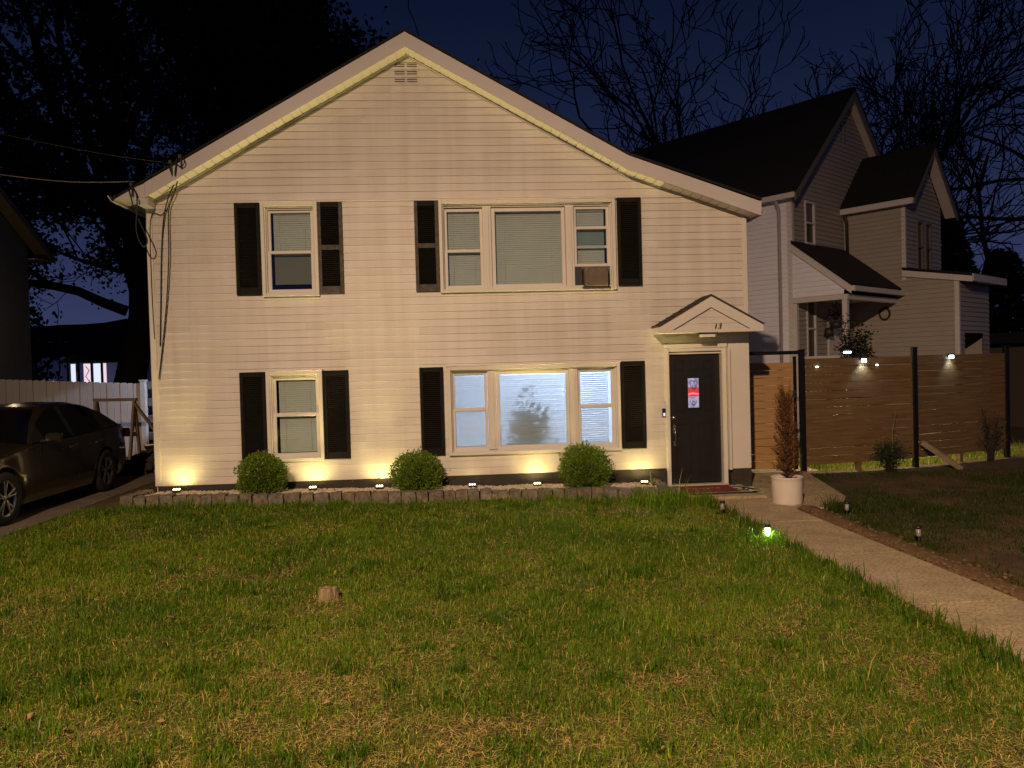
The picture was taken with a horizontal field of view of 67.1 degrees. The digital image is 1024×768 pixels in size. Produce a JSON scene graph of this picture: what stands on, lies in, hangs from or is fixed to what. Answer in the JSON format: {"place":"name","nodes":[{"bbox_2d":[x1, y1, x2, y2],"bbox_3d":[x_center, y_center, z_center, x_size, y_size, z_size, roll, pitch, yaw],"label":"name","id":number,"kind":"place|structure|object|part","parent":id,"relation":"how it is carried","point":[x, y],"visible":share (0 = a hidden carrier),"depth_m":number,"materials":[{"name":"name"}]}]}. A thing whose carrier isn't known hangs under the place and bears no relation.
{"place":"outdoors","nodes":[
{"label":"outdoors","id":0,"kind":"place"},
{"bbox_2d":[0,457,154,537],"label":"driveway","id":1,"kind":"structure","parent":0,"point":[45,509],"depth_m":11.23,"materials":[{"name":"concrete"}]},
{"bbox_2d":[0,402,129,525],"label":"parked car","id":2,"kind":"object","parent":1,"relation":"on","point":[47,449],"visible":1,"depth_m":10.79,"materials":[{"name":"brown paint"}]},
{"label":"side window","id":3,"kind":"part","parent":2,"relation":"part of","materials":[{"name":"black glass"}]},
{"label":"side window","id":4,"kind":"part","parent":2,"relation":"part of","materials":[{"name":"black glass"}]},
{"bbox_2d":[0,379,148,456],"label":"white vinyl fence","id":5,"kind":"object","parent":1,"relation":"on","point":[85,394],"visible":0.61,"depth_m":17.29,"materials":[{"name":"white plastic"}]},
{"bbox_2d":[93,398,152,459],"bbox_3d":[-7.795,0.978,15.596,1.226,1.399,0.646,-2,1,-4],"label":"wooden rack","id":6,"kind":"object","parent":1,"relation":"on","point":[134,415],"visible":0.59,"depth_m":15.52,"materials":[{"name":"brown wood"}]},
{"bbox_2d":[147,381,153,439],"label":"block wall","id":7,"kind":"structure","parent":1,"relation":"on","point":[150,417],"depth_m":17.39,"materials":[{"name":"grey concrete"}]},
{"bbox_2d":[145,482,656,495],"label":"gravel","id":8,"kind":"structure","parent":0,"point":[500,487],"depth_m":11.50,"materials":[{"name":"beige gravel"}]},
{"bbox_2d":[0,412,1023,767],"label":"ground","id":9,"kind":"structure","parent":0,"point":[1012,462],"depth_m":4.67,"materials":[{"name":"green plant"}]},
{"bbox_2d":[0,182,55,380],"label":"house","id":10,"kind":"structure","parent":9,"relation":"on","point":[22,240],"depth_m":18.45,"materials":[{"name":"brown"}]},
{"bbox_2d":[0,15,65,141],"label":"leafy tree","id":11,"kind":"object","parent":9,"relation":"on","point":[4,64],"visible":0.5,"depth_m":25.25,"materials":[{"name":"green plant"}]},
{"bbox_2d":[31,328,152,411],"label":"house","id":12,"kind":"structure","parent":9,"relation":"on","point":[92,356],"depth_m":40.49,"materials":[{"name":"grey"}]},
{"bbox_2d":[116,442,154,475],"bbox_3d":[-6.781,1.374,14.753,2.036,0.742,1.585,-2,1,-4],"label":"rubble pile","id":13,"kind":"object","parent":9,"relation":"on","point":[142,462],"visible":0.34,"depth_m":14.26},
{"bbox_2d":[144,444,153,448],"bbox_3d":[-6.456,1.129,14.283,0.639,0.142,0.294,-2,1,-22],"label":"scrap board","id":14,"kind":"object","parent":13,"relation":"on","point":[149,446],"visible":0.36,"depth_m":14.14,"materials":[{"name":"wood"}]},
{"bbox_2d":[1,27,324,351],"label":"leafy tree","id":15,"kind":"object","parent":9,"relation":"on","point":[183,143],"visible":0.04,"depth_m":32.14,"materials":[{"name":"green plant"}]},
{"bbox_2d":[0,0,377,383],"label":"leafy tree","id":16,"kind":"object","parent":9,"relation":"on","point":[250,18],"visible":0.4,"depth_m":25.22,"materials":[{"name":"green plant"}]},
{"bbox_2d":[233,449,289,493],"bbox_3d":[-3.617,1.315,11.180,0.782,0.746,0.927,-2,1,-4],"label":"round shrub","id":17,"kind":"object","parent":9,"relation":"on","point":[273,479],"visible":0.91,"depth_m":11.03,"materials":[{"name":"green plant"}]},
{"bbox_2d":[82,0,490,170],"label":"leafy tree","id":18,"kind":"object","parent":9,"relation":"on","point":[204,92],"visible":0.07,"depth_m":27.50,"materials":[{"name":"green plant"}]},
{"bbox_2d":[317,586,339,602],"bbox_3d":[-1.500,1.740,6.293,0.211,0.174,0.152,-2,1,-4],"label":"tree stump","id":19,"kind":"object","parent":9,"relation":"on","point":[327,593],"visible":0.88,"depth_m":6.25,"materials":[{"name":"brown wood"}]},
{"bbox_2d":[120,478,682,507],"bbox_3d":[-1.499,1.629,11.295,7.866,0.431,1.006,-2,1,-4],"label":"stone edging","id":20,"kind":"object","parent":9,"relation":"on","point":[138,497],"visible":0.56,"depth_m":10.82,"materials":[{"name":"stone"}]},
{"bbox_2d":[388,446,450,497],"bbox_3d":[-1.400,1.284,11.328,0.791,0.771,0.877,-1,1,40],"label":"round shrub","id":21,"kind":"object","parent":9,"relation":"on","point":[411,464],"visible":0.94,"depth_m":11.19,"materials":[{"name":"green plant"}]},
{"bbox_2d":[107,28,764,491],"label":"house","id":22,"kind":"structure","parent":9,"relation":"on","point":[359,296],"depth_m":11.74,"materials":[{"name":"white plastic"}]},
{"bbox_2d":[0,174,134,182],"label":"overhead wire","id":23,"kind":"object","parent":22,"relation":"attached to","point":[67,181],"visible":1,"depth_m":10.77,"materials":[{"name":"grey"}]},
{"bbox_2d":[0,133,167,162],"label":"overhead wire","id":24,"kind":"object","parent":22,"relation":"attached to","point":[83,150],"visible":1,"depth_m":10.73,"materials":[{"name":"black"}]},
{"bbox_2d":[128,186,147,246],"bbox_3d":[-5.390,-2.413,11.087,0.290,0.900,0.074,-1,1,9],"label":"drip loop","id":25,"kind":"object","parent":22,"relation":"hanging from","point":[136,211],"visible":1,"depth_m":11.08,"materials":[{"name":"black rubber"}]},
{"bbox_2d":[150,208,167,338],"bbox_3d":[-5.220,-1.637,11.465,0.292,1.934,0.015,-2,1,-1],"label":"service cable","id":26,"kind":"object","parent":22,"relation":"attached to","point":[151,269],"visible":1,"depth_m":11.46,"materials":[{"name":"black plastic"}]},
{"bbox_2d":[160,165,173,345],"bbox_3d":[-5.043,-1.869,11.363,0.502,2.593,0.168,-1,2,41],"label":"service cable","id":27,"kind":"object","parent":22,"relation":"attached to","point":[161,256],"visible":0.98,"depth_m":11.46,"materials":[{"name":"black plastic"}]},
{"bbox_2d":[158,157,177,378],"bbox_3d":[-5.016,-1.673,11.367,0.588,3.202,0.168,-1,1,31],"label":"service cable","id":28,"kind":"object","parent":22,"relation":"attached to","point":[168,269],"visible":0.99,"depth_m":11.43,"materials":[{"name":"black plastic"}]},
{"bbox_2d":[258,200,319,296],"bbox_3d":[-3.335,-2.030,11.645,0.859,1.420,0.245,-2,1,-4],"label":"window","id":29,"kind":"structure","parent":22,"relation":"in","point":[298,265],"depth_m":11.69,"materials":[{"name":"white glass"}]},
{"bbox_2d":[264,369,324,461],"bbox_3d":[-3.267,0.471,11.695,0.859,1.375,0.245,-2,1,-4],"label":"window","id":30,"kind":"structure","parent":22,"relation":"in","point":[301,403],"depth_m":11.76,"materials":[{"name":"white glass"}]},
{"bbox_2d":[437,196,616,292],"bbox_3d":[0.241,-2.134,11.876,2.729,1.415,0.245,-2,1,-4],"label":"window","id":31,"kind":"structure","parent":22,"relation":"in","point":[570,252],"depth_m":11.92,"materials":[{"name":"white glass"}]},
{"bbox_2d":[446,361,621,455],"bbox_3d":[0.347,0.369,11.929,2.684,1.375,0.245,-2,1,-4],"label":"window","id":32,"kind":"structure","parent":22,"relation":"in","point":[470,415],"depth_m":11.97,"materials":[{"name":"white glass"}]},
{"bbox_2d":[515,385,556,440],"bbox_3d":[0.343,0.770,12.270,0.822,1.570,0.388,-2,1,-4],"label":"indoor plant","id":33,"kind":"object","parent":22,"relation":"in","point":[532,421],"visible":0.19,"depth_m":12.18,"materials":[{"name":"green plant"}]},
{"bbox_2d":[582,267,610,287],"bbox_3d":[1.278,-1.638,11.994,0.430,0.307,0.474,-2,1,-4],"label":"air conditioner","id":34,"kind":"object","parent":22,"relation":"attached to","point":[594,277],"visible":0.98,"depth_m":11.76,"materials":[{"name":"beige metal"}]},
{"bbox_2d":[669,353,721,482],"bbox_3d":[2.879,0.524,12.135,0.830,2.060,0.109,-2,1,-4],"label":"door","id":35,"kind":"structure","parent":22,"relation":"in","point":[695,419],"depth_m":12.15,"materials":[{"name":"black paint"}]},
{"bbox_2d":[23,522,918,749],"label":"fallen leaves","id":36,"kind":"object","parent":9,"relation":"on","point":[29,715],"visible":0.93,"depth_m":4.85,"materials":[{"name":"brown plant"}]},
{"bbox_2d":[481,494,509,499],"bbox_3d":[-0.229,1.593,10.853,0.417,0.104,0.047,-2,1,-3],"label":"stone edging","id":37,"kind":"object","parent":9,"relation":"on","point":[493,496],"visible":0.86,"depth_m":10.84,"materials":[{"name":"grey stone"}]},
{"bbox_2d":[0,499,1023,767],"bbox_3d":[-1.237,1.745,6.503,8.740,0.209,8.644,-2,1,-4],"label":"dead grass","id":38,"kind":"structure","parent":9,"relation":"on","point":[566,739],"depth_m":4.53,"materials":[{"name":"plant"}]},
{"bbox_2d":[554,440,615,487],"bbox_3d":[1.079,1.235,11.477,0.954,0.829,0.895,-2,1,-4],"label":"round shrub","id":39,"kind":"object","parent":9,"relation":"on","point":[595,474],"visible":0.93,"depth_m":11.33,"materials":[{"name":"green plant"}]},
{"bbox_2d":[599,2,742,151],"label":"bare tree","id":40,"kind":"object","parent":9,"relation":"on","point":[646,122],"visible":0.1,"depth_m":44.78,"materials":[{"name":"brown plant"}]},
{"bbox_2d":[614,0,809,143],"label":"bare tree","id":41,"kind":"object","parent":9,"relation":"on","point":[755,91],"visible":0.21,"depth_m":49.39,"materials":[{"name":"brown plant"}]},
{"bbox_2d":[408,0,1023,252],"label":"bare tree","id":42,"kind":"object","parent":9,"relation":"on","point":[602,85],"visible":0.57,"depth_m":48.15,"materials":[{"name":"brown plant"}]},
{"bbox_2d":[658,85,774,139],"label":"bare tree","id":43,"kind":"object","parent":9,"relation":"on","point":[752,112],"visible":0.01,"depth_m":47.97,"materials":[{"name":"brown plant"}]},
{"bbox_2d":[720,500,724,514],"bbox_3d":[2.654,1.601,9.724,0.072,0.266,0.070,-2,1,-4],"label":"path light","id":44,"kind":"object","parent":9,"relation":"on","point":[722,502],"visible":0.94,"depth_m":9.70,"materials":[{"name":"black metal"}]},
{"bbox_2d":[686,484,767,499],"bbox_3d":[2.976,1.662,11.520,1.290,0.135,1.100,-2,1,-4],"label":"door step","id":45,"kind":"object","parent":9,"relation":"on","point":[743,495],"depth_m":11.02,"materials":[{"name":"concrete"}]},
{"bbox_2d":[681,484,757,494],"bbox_3d":[2.940,1.588,11.578,1.230,0.012,0.763,-2,1,-4],"label":"striped rug","id":46,"kind":"object","parent":45,"relation":"on","point":[742,490],"visible":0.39,"depth_m":11.29,"materials":[{"name":"fabric"}]},
{"bbox_2d":[682,485,739,492],"bbox_3d":[2.888,1.576,11.573,0.935,0.022,0.560,-2,1,-4],"label":"doormat","id":47,"kind":"object","parent":46,"relation":"on","point":[718,488],"visible":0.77,"depth_m":11.57,"materials":[{"name":"red fabric"}]},
{"bbox_2d":[738,486,760,490],"bbox_3d":[3.527,1.541,11.355,0.172,0.049,0.398,-2,1,-23],"label":"crumpled cloth","id":48,"kind":"object","parent":46,"relation":"on","point":[751,488],"visible":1,"depth_m":11.31,"materials":[{"name":"beige fabric"}]},
{"bbox_2d":[523,86,1006,442],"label":"neighbour house","id":49,"kind":"structure","parent":9,"relation":"on","point":[852,214],"depth_m":19.91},
{"bbox_2d":[804,200,815,244],"bbox_3d":[7.550,-4.080,19.586,0.520,1.100,0.065,-3,2,-41],"label":"window","id":50,"kind":"structure","parent":49,"relation":"in","point":[810,227],"depth_m":19.64,"materials":[{"name":"white"}]},
{"bbox_2d":[806,302,816,355],"bbox_3d":[7.611,-1.406,19.630,0.490,1.550,0.065,-3,2,-41],"label":"window","id":51,"kind":"structure","parent":49,"relation":"in","point":[811,308],"depth_m":19.69,"materials":[{"name":"white"}]},
{"bbox_2d":[824,327,833,336],"bbox_3d":[8.216,-1.349,19.996,0.260,0.250,0.247,-2,1,-4],"label":"porch lantern","id":52,"kind":"object","parent":49,"relation":"attached to","point":[828,331],"visible":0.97,"depth_m":19.91,"materials":[{"name":"grey metal"}]},
{"bbox_2d":[827,315,842,390],"bbox_3d":[8.576,-0.793,20.451,0.800,2.060,0.049,-3,2,-41],"label":"porch door","id":53,"kind":"structure","parent":49,"relation":"in","point":[833,341],"depth_m":20.37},
{"bbox_2d":[823,301,850,328],"bbox_3d":[8.304,-1.724,19.847,0.758,0.828,0.683,-1,1,35],"label":"hanging basket","id":54,"kind":"object","parent":49,"relation":"hanging from","point":[835,325],"visible":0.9,"depth_m":19.73,"materials":[{"name":"green plant"}]},
{"bbox_2d":[879,307,890,320],"bbox_3d":[9.699,-1.826,20.080,0.056,0.350,0.315,-3,2,-42],"label":"wreath","id":55,"kind":"object","parent":49,"relation":"attached to","point":[889,315],"visible":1,"depth_m":20.06,"materials":[{"name":"brown plant"}]},
{"bbox_2d":[916,220,923,268],"bbox_3d":[10.724,-3.604,20.297,0.400,1.350,0.065,-3,2,-41],"label":"window","id":56,"kind":"structure","parent":49,"relation":"in","point":[920,230],"depth_m":20.36,"materials":[{"name":"grey glass"}]},
{"bbox_2d":[925,223,931,268],"bbox_3d":[11.136,-3.623,20.661,0.400,1.350,0.065,-3,2,-41],"label":"window","id":57,"kind":"structure","parent":49,"relation":"in","point":[928,227],"depth_m":20.73,"materials":[{"name":"grey glass"}]},
{"bbox_2d":[764,524,770,535],"bbox_3d":[2.723,1.628,8.216,0.072,0.266,0.070,-2,1,-4],"label":"path light","id":58,"kind":"object","parent":9,"relation":"on","point":[767,527],"visible":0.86,"depth_m":8.19,"materials":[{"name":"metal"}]},
{"bbox_2d":[837,345,854,454],"bbox_3d":[6.659,0.378,15.325,0.340,2.310,0.340,-2,1,-4],"label":"solar lantern","id":59,"kind":"object","parent":9,"relation":"on","point":[848,348],"visible":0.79,"depth_m":15.23,"materials":[{"name":"black plastic"}]},
{"bbox_2d":[828,313,884,406],"bbox_3d":[7.327,-0.006,16.487,1.459,3.099,1.177,-2,1,-4],"label":"leafy bush","id":60,"kind":"object","parent":9,"relation":"on","point":[855,343],"visible":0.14,"depth_m":16.44,"materials":[{"name":"green plant"}]},
{"bbox_2d":[717,10,1021,229],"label":"bare tree","id":61,"kind":"object","parent":9,"relation":"on","point":[892,110],"visible":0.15,"depth_m":47.90,"materials":[{"name":"brown plant"}]},
{"bbox_2d":[718,498,1023,661],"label":"walkway","id":62,"kind":"structure","parent":9,"relation":"on","point":[931,584],"depth_m":6.89,"materials":[{"name":"concrete"}]},
{"bbox_2d":[759,440,1023,587],"bbox_3d":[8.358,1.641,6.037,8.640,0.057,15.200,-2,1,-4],"label":"side yard","id":63,"kind":"structure","parent":9,"relation":"on","point":[1004,558],"depth_m":9.89,"materials":[{"name":"green plant"}]},
{"bbox_2d":[844,501,849,516],"bbox_3d":[4.181,1.593,9.623,0.072,0.266,0.070,-2,1,-4],"label":"path light","id":64,"kind":"object","parent":63,"relation":"on","point":[846,503],"visible":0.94,"depth_m":9.60,"materials":[{"name":"metal"}]},
{"bbox_2d":[798,345,1010,471],"bbox_3d":[7.482,0.522,14.352,4.980,2.415,0.310,-2,1,-19],"label":"wooden fence","id":65,"kind":"object","parent":63,"relation":"on","point":[826,429],"visible":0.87,"depth_m":14.16,"materials":[{"name":"brown wood"}]},
{"bbox_2d":[749,351,799,468],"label":"wooden gate","id":66,"kind":"structure","parent":65,"relation":"attached to","point":[766,398],"depth_m":13.59,"materials":[{"name":"brown wood"}]},
{"bbox_2d":[947,353,954,357],"bbox_3d":[8.268,-0.533,14.526,0.120,0.100,0.060,-2,1,-4],"label":"solar fence light","id":67,"kind":"object","parent":65,"relation":"attached to","point":[950,355],"visible":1,"depth_m":14.51,"materials":[{"name":"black plastic"}]},
{"bbox_2d":[796,505,1023,600],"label":"soil edge","id":68,"kind":"object","parent":63,"relation":"on","point":[962,568],"visible":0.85,"depth_m":7.57,"materials":[{"name":"brown soil"}]},
{"bbox_2d":[799,508,1021,597],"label":"soil clods","id":69,"kind":"object","parent":63,"relation":"on","point":[1012,591],"visible":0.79,"depth_m":7.56,"materials":[{"name":"brown soil"}]},
{"bbox_2d":[914,525,921,541],"bbox_3d":[4.280,1.621,8.127,0.072,0.266,0.070,-2,1,-4],"label":"path light","id":70,"kind":"object","parent":63,"relation":"on","point":[918,530],"visible":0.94,"depth_m":8.11,"materials":[{"name":"metal"}]},
{"bbox_2d":[975,407,1013,461],"bbox_3d":[9.164,0.983,14.774,0.553,1.092,0.782,-3,2,-45],"label":"bare shrub","id":71,"kind":"object","parent":63,"relation":"on","point":[990,446],"visible":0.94,"depth_m":14.73,"materials":[{"name":"brown plant"}]},
{"bbox_2d":[867,406,919,471],"bbox_3d":[6.736,1.019,13.752,0.875,1.265,0.767,-2,1,-4],"label":"evergreen sapling","id":72,"kind":"object","parent":9,"relation":"on","point":[889,458],"visible":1,"depth_m":13.66,"materials":[{"name":"green plant"}]},
{"bbox_2d":[794,0,1023,272],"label":"bare tree","id":73,"kind":"object","parent":9,"relation":"on","point":[949,144],"visible":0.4,"depth_m":41.87,"materials":[{"name":"brown plant"}]},
{"bbox_2d":[809,0,1023,272],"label":"bare tree","id":74,"kind":"object","parent":9,"relation":"on","point":[974,167],"visible":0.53,"depth_m":46.83,"materials":[{"name":"brown plant"}]},
{"bbox_2d":[852,0,1023,263],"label":"bare tree","id":75,"kind":"object","parent":9,"relation":"on","point":[1010,180],"visible":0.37,"depth_m":43.69,"materials":[{"name":"brown plant"}]},
{"bbox_2d":[920,440,963,469],"bbox_3d":[7.794,1.299,13.983,0.683,0.526,0.100,-1,1,37],"label":"leaning plank","id":76,"kind":"object","parent":9,"relation":"on","point":[940,454],"visible":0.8,"depth_m":13.95,"materials":[{"name":"brown wood"}]},
{"bbox_2d":[940,213,981,283],"bbox_3d":[22.339,-3.909,39.472,4.495,9.460,4.755,-2,1,-4],"label":"evergreen tree","id":77,"kind":"object","parent":9,"relation":"on","point":[956,255],"visible":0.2,"depth_m":38.70,"materials":[{"name":"green plant"}]},
{"bbox_2d":[981,247,1023,333],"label":"evergreen tree","id":78,"kind":"object","parent":9,"relation":"on","point":[1006,314],"visible":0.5,"depth_m":36.80,"materials":[{"name":"green plant"}]},
{"bbox_2d":[989,331,1023,427],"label":"garage","id":79,"kind":"structure","parent":9,"relation":"on","point":[1013,340],"depth_m":21.63,"materials":[{"name":"grey"}]},
{"bbox_2d":[0,0,1023,329],"label":"sky","id":80,"kind":"structure","parent":0,"point":[463,29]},
{"bbox_2d":[746,454,845,508],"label":"patio","id":81,"kind":"structure","parent":0,"point":[813,486],"depth_m":11.95,"materials":[{"name":"concrete"}]},
{"bbox_2d":[771,474,802,505],"bbox_3d":[3.769,1.449,10.566,0.424,0.375,0.424,-2,1,-4],"label":"planter","id":82,"kind":"object","parent":81,"relation":"on","point":[788,491],"visible":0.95,"depth_m":10.40,"materials":[{"name":"ceramic"}]},
{"bbox_2d":[769,380,801,477],"bbox_3d":[3.741,0.633,10.554,0.401,1.411,0.435,-2,1,-4],"label":"dried conifer","id":83,"kind":"object","parent":82,"relation":"on","point":[786,429],"visible":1,"depth_m":10.49,"materials":[{"name":"brown plant"}]},
{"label":"gravel base","id":84,"kind":"structure","parent":0,"visible":0},
{"bbox_2d":[172,488,181,492],"bbox_3d":[-4.917,1.600,11.316,0.120,0.136,0.072,-2,1,-4],"label":"uplight","id":85,"kind":"object","parent":84,"relation":"on","point":[174,490],"visible":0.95,"depth_m":11.29,"materials":[{"name":"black plastic"}]},
{"bbox_2d":[308,486,316,489],"bbox_3d":[-2.950,1.582,11.434,0.120,0.136,0.072,-2,1,-4],"label":"uplight","id":86,"kind":"object","parent":84,"relation":"on","point":[313,488],"visible":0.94,"depth_m":11.40,"materials":[{"name":"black plastic"}]},
{"bbox_2d":[375,485,383,488],"bbox_3d":[-1.972,1.574,11.498,0.120,0.136,0.072,-2,1,-4],"label":"uplight","id":87,"kind":"object","parent":84,"relation":"on","point":[379,487],"visible":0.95,"depth_m":11.47,"materials":[{"name":"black plastic"}]}
]}

